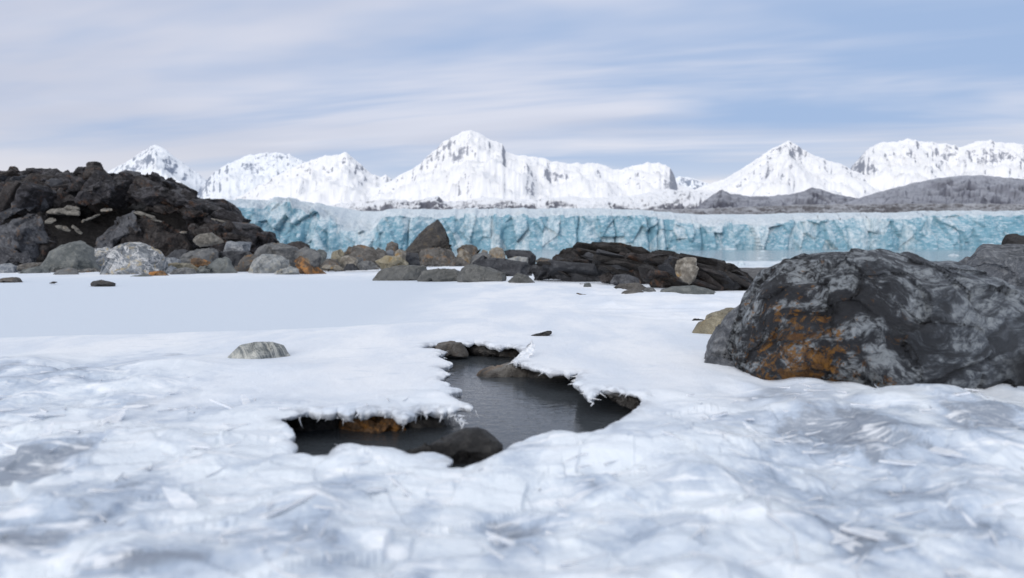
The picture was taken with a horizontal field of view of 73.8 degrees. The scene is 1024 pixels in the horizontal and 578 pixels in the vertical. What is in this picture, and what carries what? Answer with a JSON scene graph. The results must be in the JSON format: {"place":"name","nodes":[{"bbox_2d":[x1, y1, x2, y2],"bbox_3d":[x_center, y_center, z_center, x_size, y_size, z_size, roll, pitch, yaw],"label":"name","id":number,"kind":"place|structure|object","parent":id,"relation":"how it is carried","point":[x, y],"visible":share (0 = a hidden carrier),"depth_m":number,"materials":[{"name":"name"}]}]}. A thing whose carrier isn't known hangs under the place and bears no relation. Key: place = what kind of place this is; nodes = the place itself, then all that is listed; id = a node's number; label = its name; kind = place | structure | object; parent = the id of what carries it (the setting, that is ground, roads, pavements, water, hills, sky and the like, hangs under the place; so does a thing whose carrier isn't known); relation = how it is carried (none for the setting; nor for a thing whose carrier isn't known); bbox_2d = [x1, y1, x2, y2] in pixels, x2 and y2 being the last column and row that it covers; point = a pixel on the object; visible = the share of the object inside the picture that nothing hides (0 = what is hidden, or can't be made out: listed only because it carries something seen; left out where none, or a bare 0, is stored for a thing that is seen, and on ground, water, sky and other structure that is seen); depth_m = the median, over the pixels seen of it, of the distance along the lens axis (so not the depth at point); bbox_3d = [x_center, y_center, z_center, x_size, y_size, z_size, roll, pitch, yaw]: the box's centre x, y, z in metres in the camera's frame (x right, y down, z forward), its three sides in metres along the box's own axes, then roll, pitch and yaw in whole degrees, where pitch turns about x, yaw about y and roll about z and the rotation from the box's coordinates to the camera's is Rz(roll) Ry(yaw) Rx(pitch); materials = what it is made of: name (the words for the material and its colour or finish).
{"place":"outdoors","nodes":[
{"label":"outdoors","id":0,"kind":"place"},
{"bbox_2d":[108,145,206,196],"bbox_3d":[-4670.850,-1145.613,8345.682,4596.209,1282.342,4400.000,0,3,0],"label":"mountain","id":1,"kind":"structure","parent":0,"point":[163,162],"depth_m":8253.75,"materials":[{"name":"snow"}]},
{"bbox_2d":[197,152,304,199],"bbox_3d":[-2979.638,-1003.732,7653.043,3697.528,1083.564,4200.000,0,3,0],"label":"mountain","id":2,"kind":"structure","parent":0,"point":[237,178],"depth_m":7445.41,"materials":[{"name":"snow"}]},
{"bbox_2d":[233,152,391,205],"bbox_3d":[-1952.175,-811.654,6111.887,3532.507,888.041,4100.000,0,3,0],"label":"mountain","id":3,"kind":"structure","parent":0,"point":[344,177],"depth_m":5708.89,"materials":[{"name":"snow"}]},
{"bbox_2d":[293,346,631,467],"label":"stream water","id":4,"kind":"structure","parent":0,"point":[510,410],"depth_m":2.39,"materials":[{"name":"grey liquid"}]},
{"bbox_2d":[339,416,405,433],"bbox_3d":[-0.444,0.431,2.212,0.206,0.101,0.115,2,4,26],"label":"stone","id":5,"kind":"object","parent":4,"relation":"on","point":[376,424],"visible":0.34,"depth_m":2.17,"materials":[{"name":"stone"}]},
{"bbox_2d":[406,415,449,427],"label":"stone","id":6,"kind":"object","parent":4,"relation":"on","point":[423,422],"visible":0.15,"depth_m":2.22,"materials":[{"name":"stone"}]},
{"bbox_2d":[434,341,468,356],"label":"stone","id":7,"kind":"object","parent":4,"relation":"on","point":[455,349],"visible":0.84,"depth_m":3.55,"materials":[{"name":"stone"}]},
{"bbox_2d":[405,427,502,463],"bbox_3d":[-0.160,0.447,1.880,0.272,0.119,0.113,0,3,0],"label":"stone","id":8,"kind":"object","parent":4,"relation":"on","point":[467,445],"visible":0.58,"depth_m":1.85,"materials":[{"name":"stone"}]},
{"bbox_2d":[469,345,519,356],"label":"stone","id":9,"kind":"object","parent":4,"relation":"on","point":[476,350],"visible":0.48,"depth_m":3.65,"materials":[{"name":"stone"}]},
{"bbox_2d":[477,362,527,377],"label":"stone","id":10,"kind":"object","parent":4,"relation":"on","point":[507,369],"visible":0.6,"depth_m":3.08,"materials":[{"name":"stone"}]},
{"bbox_2d":[527,370,565,377],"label":"stone","id":11,"kind":"object","parent":4,"relation":"on","point":[531,374],"visible":0.19,"depth_m":3.06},
{"bbox_2d":[604,392,640,410],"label":"stone","id":12,"kind":"object","parent":4,"relation":"on","point":[631,403],"visible":0.74,"depth_m":2.38,"materials":[{"name":"stone"}]},
{"bbox_2d":[0,266,1023,577],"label":"ice sheet","id":13,"kind":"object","parent":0,"point":[354,342],"visible":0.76,"depth_m":1.65,"materials":[{"name":"snow"}]},
{"bbox_2d":[0,277,22,282],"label":"stone","id":14,"kind":"object","parent":13,"relation":"on","point":[11,279],"visible":0.97,"depth_m":10.07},
{"bbox_2d":[54,268,78,274],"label":"stone","id":15,"kind":"object","parent":13,"relation":"on","point":[68,271],"visible":0.81,"depth_m":12.73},
{"bbox_2d":[90,280,115,286],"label":"stone","id":16,"kind":"object","parent":13,"relation":"on","point":[100,283],"visible":0.97,"depth_m":9.07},
{"bbox_2d":[165,265,176,273],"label":"stone","id":17,"kind":"object","parent":13,"relation":"on","point":[170,268],"visible":0.53,"depth_m":13.15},
{"bbox_2d":[227,342,289,358],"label":"stone","id":18,"kind":"object","parent":13,"relation":"on","point":[258,350],"visible":0.62,"depth_m":3.12,"materials":[{"name":"stone"}]},
{"bbox_2d":[274,266,298,273],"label":"stone","id":19,"kind":"object","parent":13,"relation":"on","point":[290,270],"visible":0.91,"depth_m":12.65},
{"bbox_2d":[283,417,337,430],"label":"stone","id":20,"kind":"object","parent":13,"relation":"on","point":[309,424],"visible":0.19,"depth_m":2.19,"materials":[{"name":"stone"}]},
{"bbox_2d":[320,264,343,271],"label":"stone","id":21,"kind":"object","parent":13,"relation":"on","point":[328,267],"visible":0.99,"depth_m":14.02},
{"bbox_2d":[344,264,358,270],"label":"stone","id":22,"kind":"object","parent":13,"relation":"on","point":[351,267],"visible":1,"depth_m":13.96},
{"bbox_2d":[356,261,377,269],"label":"stone","id":23,"kind":"object","parent":13,"relation":"on","point":[365,265],"visible":1,"depth_m":14.03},
{"bbox_2d":[375,255,408,268],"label":"stone","id":24,"kind":"object","parent":13,"relation":"on","point":[386,261],"visible":0.77,"depth_m":14.48,"materials":[{"name":"stone"}]},
{"bbox_2d":[372,265,426,280],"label":"stone","id":25,"kind":"object","parent":13,"relation":"on","point":[402,272],"visible":0.82,"depth_m":10.67,"materials":[{"name":"stone"}]},
{"bbox_2d":[419,247,455,266],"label":"stone","id":26,"kind":"object","parent":13,"relation":"on","point":[438,256],"visible":0.71,"depth_m":18.24,"materials":[{"name":"stone"}]},
{"bbox_2d":[417,268,459,281],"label":"stone","id":27,"kind":"object","parent":13,"relation":"on","point":[440,275],"visible":0.81,"depth_m":10.31,"materials":[{"name":"stone"}]},
{"bbox_2d":[285,343,627,428],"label":"icicles","id":28,"kind":"object","parent":13,"relation":"on","point":[460,420],"visible":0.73,"depth_m":2.12,"materials":[{"name":"ice"}]},
{"bbox_2d":[449,257,468,265],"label":"stone","id":29,"kind":"object","parent":13,"relation":"on","point":[459,261],"visible":0.81,"depth_m":17.82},
{"bbox_2d":[469,252,491,264],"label":"stone","id":30,"kind":"object","parent":13,"relation":"on","point":[476,256],"visible":0.43,"depth_m":18.16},
{"bbox_2d":[456,264,506,281],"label":"stone","id":31,"kind":"object","parent":13,"relation":"on","point":[473,273],"visible":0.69,"depth_m":9.89,"materials":[{"name":"stone"}]},
{"bbox_2d":[0,392,1023,577],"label":"ice plates","id":32,"kind":"object","parent":13,"relation":"on","point":[176,499],"visible":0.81,"depth_m":1.32,"materials":[{"name":"ice"}]},
{"bbox_2d":[0,371,1023,577],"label":"frost blades","id":33,"kind":"object","parent":13,"relation":"on","point":[950,573],"visible":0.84,"depth_m":1.28,"materials":[{"name":"ice"}]},
{"bbox_2d":[510,341,534,362],"bbox_3d":[0.051,0.292,3.147,0.125,0.101,0.036,-2,4,-24],"label":"ice flake","id":34,"kind":"object","parent":13,"relation":"on","point":[530,348],"visible":0.77,"depth_m":3.15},
{"bbox_2d":[531,331,551,335],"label":"stone","id":35,"kind":"object","parent":13,"relation":"on","point":[546,333],"visible":0.94,"depth_m":3.86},
{"bbox_2d":[614,282,645,289],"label":"stone","id":36,"kind":"object","parent":13,"relation":"on","point":[626,286],"visible":0.84,"depth_m":7.58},
{"bbox_2d":[621,288,642,293],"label":"stone","id":37,"kind":"object","parent":13,"relation":"on","point":[632,291],"visible":0.56,"depth_m":7.20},
{"bbox_2d":[643,288,655,291],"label":"stone","id":38,"kind":"object","parent":13,"relation":"on","point":[649,290],"visible":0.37,"depth_m":7.26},
{"bbox_2d":[692,307,732,333],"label":"stone","id":39,"kind":"object","parent":13,"relation":"on","point":[710,322],"visible":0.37,"depth_m":4.00,"materials":[{"name":"stone"}]},
{"bbox_2d":[704,304,739,366],"bbox_3d":[0.985,0.242,2.991,0.362,0.412,0.252,0,3,0],"label":"boulder","id":40,"kind":"object","parent":13,"relation":"on","point":[716,352],"visible":0.34,"depth_m":2.96,"materials":[{"name":"stone"}]},
{"bbox_2d":[727,248,1023,390],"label":"boulder","id":41,"kind":"object","parent":13,"relation":"on","point":[879,317],"visible":0.73,"depth_m":2.50,"materials":[{"name":"stone"}]},
{"bbox_2d":[959,244,1023,286],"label":"boulder","id":42,"kind":"object","parent":13,"relation":"on","point":[1004,262],"visible":0.42,"depth_m":4.28,"materials":[{"name":"stone"}]},
{"bbox_2d":[0,0,1023,183],"label":"sky","id":43,"kind":"structure","parent":0,"point":[701,90],"materials":[{"name":"blue"}]},
{"bbox_2d":[330,189,714,210],"bbox_3d":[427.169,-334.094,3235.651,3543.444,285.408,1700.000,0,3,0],"label":"hill","id":44,"kind":"structure","parent":0,"point":[669,199],"depth_m":3150.15,"materials":[{"name":"snow"}]},
{"bbox_2d":[366,130,711,201],"bbox_3d":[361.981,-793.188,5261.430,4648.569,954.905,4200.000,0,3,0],"label":"mountain","id":45,"kind":"structure","parent":0,"point":[467,165],"depth_m":5033.13,"materials":[{"name":"snow"}]},
{"bbox_2d":[227,197,1023,248],"bbox_3d":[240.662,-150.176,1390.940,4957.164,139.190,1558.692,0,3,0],"label":"glacier","id":46,"kind":"object","parent":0,"point":[287,220],"visible":0.73,"depth_m":803.96,"materials":[{"name":"ice"}]},
{"bbox_2d":[315,249,975,263],"bbox_3d":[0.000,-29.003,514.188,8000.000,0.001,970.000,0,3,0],"label":"fjord water","id":47,"kind":"structure","parent":0,"point":[779,254],"depth_m":316.41,"materials":[{"name":"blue liquid"}]},
{"bbox_2d":[725,261,780,267],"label":"shore ice","id":48,"kind":"structure","parent":47,"relation":"on","point":[756,264],"depth_m":95.78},
{"bbox_2d":[675,176,709,188],"bbox_3d":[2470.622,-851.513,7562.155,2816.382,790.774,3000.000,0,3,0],"label":"mountain","id":49,"kind":"structure","parent":0,"point":[692,183],"depth_m":7494.62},
{"bbox_2d":[740,267,767,278],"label":"beach","id":50,"kind":"structure","parent":0,"point":[752,272],"depth_m":18.26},
{"bbox_2d":[0,263,18,272],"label":"stone","id":51,"kind":"object","parent":50,"relation":"on","point":[8,268],"visible":0.73,"depth_m":13.52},
{"bbox_2d":[17,262,42,268],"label":"stone","id":52,"kind":"object","parent":50,"relation":"on","point":[29,265],"visible":0.35,"depth_m":15.13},
{"bbox_2d":[18,266,50,272],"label":"stone","id":53,"kind":"object","parent":50,"relation":"on","point":[37,269],"visible":0.68,"depth_m":13.35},
{"bbox_2d":[40,240,99,271],"bbox_3d":[-9.257,-0.629,14.281,1.144,0.777,0.777,0,3,0],"label":"stone","id":54,"kind":"object","parent":50,"relation":"on","point":[79,255],"visible":0.74,"depth_m":14.07,"materials":[{"name":"stone"}]},
{"bbox_2d":[94,247,112,268],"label":"stone","id":55,"kind":"object","parent":50,"relation":"on","point":[101,254],"visible":0.34,"depth_m":15.10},
{"bbox_2d":[100,242,168,274],"bbox_3d":[-7.256,-0.555,13.183,1.193,0.714,0.778,0,3,0],"label":"stone","id":56,"kind":"object","parent":50,"relation":"on","point":[134,258],"visible":0.8,"depth_m":12.93,"materials":[{"name":"stone"}]},
{"bbox_2d":[0,168,279,265],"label":"rock outcrop","id":57,"kind":"object","parent":50,"relation":"on","point":[30,198],"visible":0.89,"depth_m":19.48,"materials":[{"name":"stone"}]},
{"bbox_2d":[8,166,20,172],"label":"stone block","id":58,"kind":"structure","parent":57,"relation":"on","point":[15,169],"depth_m":21.35,"materials":[{"name":"grey stone"}]},
{"bbox_2d":[45,218,55,223],"bbox_3d":[-12.477,-1.840,18.452,0.296,0.179,0.182,0,3,0],"label":"slate slab","id":59,"kind":"object","parent":57,"relation":"on","point":[50,221],"depth_m":18.41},
{"bbox_2d":[55,225,70,231],"bbox_3d":[-12.087,-1.630,18.366,0.513,0.179,0.161,1,4,15],"label":"slate slab","id":60,"kind":"object","parent":57,"relation":"on","point":[63,228],"depth_m":18.35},
{"bbox_2d":[46,208,80,215],"bbox_3d":[-12.229,-2.103,18.649,0.978,0.233,0.330,0,3,0],"label":"slate slab","id":61,"kind":"object","parent":57,"relation":"on","point":[60,211],"depth_m":18.53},
{"bbox_2d":[64,205,79,209],"bbox_3d":[-12.130,-2.234,18.828,0.491,0.152,0.180,0,4,8],"label":"slate slab","id":62,"kind":"object","parent":61,"relation":"on","point":[68,207],"depth_m":18.78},
{"bbox_2d":[71,225,82,233],"bbox_3d":[-11.728,-1.602,18.383,0.477,0.271,0.145,2,4,29],"label":"slate slab","id":63,"kind":"object","parent":57,"relation":"on","point":[76,229],"depth_m":18.37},
{"bbox_2d":[73,166,84,174],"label":"stone block","id":64,"kind":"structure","parent":57,"relation":"on","point":[79,170],"depth_m":21.61,"materials":[{"name":"stone"}]},
{"bbox_2d":[81,214,99,222],"bbox_3d":[-11.395,-1.912,18.470,0.461,0.247,0.152,-2,4,-28],"label":"slate slab","id":65,"kind":"object","parent":57,"relation":"on","point":[89,218],"depth_m":18.42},
{"bbox_2d":[83,161,111,179],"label":"stone block","id":66,"kind":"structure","parent":57,"relation":"on","point":[91,167],"depth_m":21.63,"materials":[{"name":"grey stone"}]},
{"bbox_2d":[100,208,111,211],"bbox_3d":[-10.946,-2.136,18.423,0.334,0.114,0.137,0,3,0],"label":"slate slab","id":67,"kind":"object","parent":57,"relation":"on","point":[105,209],"depth_m":18.39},
{"bbox_2d":[133,211,161,221],"bbox_3d":[-9.801,-1.951,18.373,0.918,0.312,0.269,1,4,17],"label":"slate slab","id":68,"kind":"object","parent":57,"relation":"on","point":[151,217],"depth_m":18.31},
{"bbox_2d":[193,233,223,246],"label":"stone","id":69,"kind":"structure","parent":57,"relation":"on","point":[205,239],"depth_m":16.89,"materials":[{"name":"stone"}]},
{"bbox_2d":[134,273,151,276],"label":"stone","id":70,"kind":"object","parent":50,"relation":"on","point":[144,275],"visible":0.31,"depth_m":11.96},
{"bbox_2d":[148,271,168,275],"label":"stone","id":71,"kind":"object","parent":50,"relation":"on","point":[158,273],"visible":0.57,"depth_m":12.26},
{"bbox_2d":[166,257,180,262],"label":"stone","id":72,"kind":"object","parent":50,"relation":"on","point":[172,260],"visible":0.31,"depth_m":14.76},
{"bbox_2d":[166,249,188,258],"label":"stone","id":73,"kind":"object","parent":50,"relation":"on","point":[178,253],"visible":0.29,"depth_m":16.16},
{"bbox_2d":[168,262,197,270],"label":"stone","id":74,"kind":"object","parent":50,"relation":"on","point":[179,265],"visible":0.38,"depth_m":13.83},
{"bbox_2d":[170,267,196,273],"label":"stone","id":75,"kind":"object","parent":50,"relation":"on","point":[185,270],"visible":0.66,"depth_m":12.82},
{"bbox_2d":[179,248,218,263],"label":"stone","id":76,"kind":"object","parent":50,"relation":"on","point":[209,254],"visible":0.49,"depth_m":15.45,"materials":[{"name":"stone"}]},
{"bbox_2d":[191,258,210,267],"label":"stone","id":77,"kind":"object","parent":50,"relation":"on","point":[197,262],"visible":0.45,"depth_m":14.42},
{"bbox_2d":[196,257,237,273],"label":"stone","id":78,"kind":"object","parent":50,"relation":"on","point":[221,265],"visible":0.73,"depth_m":13.12,"materials":[{"name":"stone"}]},
{"bbox_2d":[17,265,441,272],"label":"pebbles","id":79,"kind":"object","parent":50,"relation":"on","point":[84,270],"visible":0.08,"depth_m":13.95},
{"bbox_2d":[218,250,251,267],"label":"stone","id":80,"kind":"object","parent":50,"relation":"on","point":[235,257],"visible":0.43,"depth_m":15.89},
{"bbox_2d":[223,241,251,251],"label":"stone","id":81,"kind":"object","parent":50,"relation":"on","point":[236,246],"visible":0.33,"depth_m":16.30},
{"bbox_2d":[234,254,257,271],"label":"stone","id":82,"kind":"object","parent":50,"relation":"on","point":[244,263],"visible":0.52,"depth_m":13.90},
{"bbox_2d":[248,254,289,272],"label":"stone","id":83,"kind":"object","parent":50,"relation":"on","point":[267,263],"visible":0.8,"depth_m":13.04,"materials":[{"name":"stone"}]},
{"bbox_2d":[254,242,299,267],"bbox_3d":[-5.270,-0.662,15.341,1.166,0.769,0.833,-1,4,-22],"label":"stone","id":84,"kind":"object","parent":50,"relation":"on","point":[287,252],"visible":0.35,"depth_m":15.06,"materials":[{"name":"stone"}]},
{"bbox_2d":[287,241,309,248],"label":"stone","id":85,"kind":"object","parent":50,"relation":"on","point":[299,244],"visible":0.2,"depth_m":17.15,"materials":[{"name":"grey stone"}]},
{"bbox_2d":[295,246,320,267],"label":"stone","id":86,"kind":"object","parent":50,"relation":"on","point":[312,256],"visible":0.56,"depth_m":14.51,"materials":[{"name":"stone"}]},
{"bbox_2d":[294,256,326,273],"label":"stone","id":87,"kind":"object","parent":50,"relation":"on","point":[303,265],"visible":0.81,"depth_m":12.88,"materials":[{"name":"stone"}]},
{"bbox_2d":[316,249,326,264],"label":"stone","id":88,"kind":"object","parent":50,"relation":"on","point":[323,253],"visible":0.32,"depth_m":15.60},
{"bbox_2d":[320,258,340,270],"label":"stone","id":89,"kind":"object","parent":50,"relation":"on","point":[329,261],"visible":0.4,"depth_m":14.58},
{"bbox_2d":[331,249,343,261],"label":"stone","id":90,"kind":"object","parent":50,"relation":"on","point":[338,254],"visible":0.3,"depth_m":16.57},
{"bbox_2d":[339,255,357,270],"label":"stone","id":91,"kind":"object","parent":50,"relation":"on","point":[345,260],"visible":0.59,"depth_m":14.92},
{"bbox_2d":[344,245,386,266],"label":"stone","id":92,"kind":"object","parent":50,"relation":"on","point":[367,253],"visible":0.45,"depth_m":16.75,"materials":[{"name":"stone"}]},
{"bbox_2d":[386,250,393,255],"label":"stone","id":93,"kind":"object","parent":50,"relation":"on","point":[390,252],"visible":0.09,"depth_m":17.41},
{"bbox_2d":[385,241,398,255],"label":"stone","id":94,"kind":"object","parent":50,"relation":"on","point":[393,246],"visible":0.21,"depth_m":18.24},
{"bbox_2d":[394,249,405,260],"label":"stone","id":95,"kind":"object","parent":50,"relation":"on","point":[400,253],"visible":0.32,"depth_m":16.68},
{"bbox_2d":[406,252,419,265],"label":"stone","id":96,"kind":"object","parent":50,"relation":"on","point":[412,258],"visible":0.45,"depth_m":17.12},
{"bbox_2d":[405,220,451,261],"bbox_3d":[-2.597,-1.259,20.508,1.662,1.675,1.317,-2,4,-28],"label":"stone","id":97,"kind":"object","parent":50,"relation":"on","point":[433,235],"visible":0.54,"depth_m":20.11,"materials":[{"name":"stone"}]},
{"bbox_2d":[456,249,470,262],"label":"stone","id":98,"kind":"object","parent":50,"relation":"on","point":[464,254],"visible":0.58,"depth_m":18.87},
{"bbox_2d":[457,244,480,257],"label":"stone","id":99,"kind":"object","parent":50,"relation":"on","point":[472,250],"visible":0.38,"depth_m":20.25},
{"bbox_2d":[489,247,505,258],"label":"stone","id":100,"kind":"object","parent":50,"relation":"on","point":[496,252],"visible":0.48,"depth_m":19.17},
{"bbox_2d":[472,255,531,275],"bbox_3d":[-0.176,-0.372,12.218,1.077,0.460,0.401,0,3,0],"label":"stone","id":101,"kind":"object","parent":50,"relation":"on","point":[508,267],"visible":0.77,"depth_m":12.11,"materials":[{"name":"stone"}]},
{"bbox_2d":[509,256,527,262],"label":"stone","id":102,"kind":"object","parent":50,"relation":"on","point":[521,259],"visible":0.42,"depth_m":18.75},
{"bbox_2d":[504,249,535,265],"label":"stone","id":103,"kind":"object","parent":50,"relation":"on","point":[530,255],"visible":0.45,"depth_m":20.12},
{"bbox_2d":[508,273,534,282],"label":"stone","id":104,"kind":"object","parent":50,"relation":"on","point":[519,278],"visible":0.67,"depth_m":9.46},
{"bbox_2d":[535,257,550,262],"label":"stone","id":105,"kind":"object","parent":50,"relation":"on","point":[541,259],"visible":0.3,"depth_m":19.23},
{"bbox_2d":[527,242,753,290],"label":"bedrock","id":106,"kind":"structure","parent":50,"relation":"on","point":[615,263],"depth_m":9.29,"materials":[{"name":"brown stone"}]},
{"bbox_2d":[675,257,698,283],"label":"stone","id":107,"kind":"object","parent":106,"relation":"on","point":[686,269],"visible":1,"depth_m":7.41,"materials":[{"name":"stone"}]},
{"bbox_2d":[660,285,715,293],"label":"stone","id":108,"kind":"object","parent":50,"relation":"on","point":[690,289],"visible":0.44,"depth_m":6.82,"materials":[{"name":"stone"}]},
{"bbox_2d":[1001,233,1023,244],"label":"boulder","id":109,"kind":"object","parent":50,"relation":"on","point":[1014,238],"visible":0.25,"depth_m":8.14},
{"bbox_2d":[695,187,857,208],"bbox_3d":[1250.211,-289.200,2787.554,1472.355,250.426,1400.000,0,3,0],"label":"hill","id":110,"kind":"structure","parent":0,"point":[722,198],"depth_m":2689.02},
{"bbox_2d":[697,141,879,197],"bbox_3d":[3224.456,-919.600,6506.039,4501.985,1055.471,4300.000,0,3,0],"label":"mountain","id":111,"kind":"structure","parent":0,"point":[788,167],"depth_m":6086.96,"materials":[{"name":"snow"}]},
{"bbox_2d":[641,203,1023,214],"bbox_3d":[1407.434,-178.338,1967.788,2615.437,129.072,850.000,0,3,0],"label":"hill","id":112,"kind":"structure","parent":0,"point":[846,208],"depth_m":1854.83,"materials":[{"name":"stone"}]},
{"bbox_2d":[841,175,1023,204],"bbox_3d":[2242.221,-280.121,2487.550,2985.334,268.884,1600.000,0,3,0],"label":"hill","id":113,"kind":"structure","parent":0,"point":[969,189],"depth_m":2291.38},
{"bbox_2d":[851,138,1023,190],"bbox_3d":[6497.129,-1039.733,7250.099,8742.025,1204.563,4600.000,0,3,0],"label":"mountain","id":114,"kind":"structure","parent":0,"point":[882,166],"depth_m":7080.79,"materials":[{"name":"snow"}]}
]}

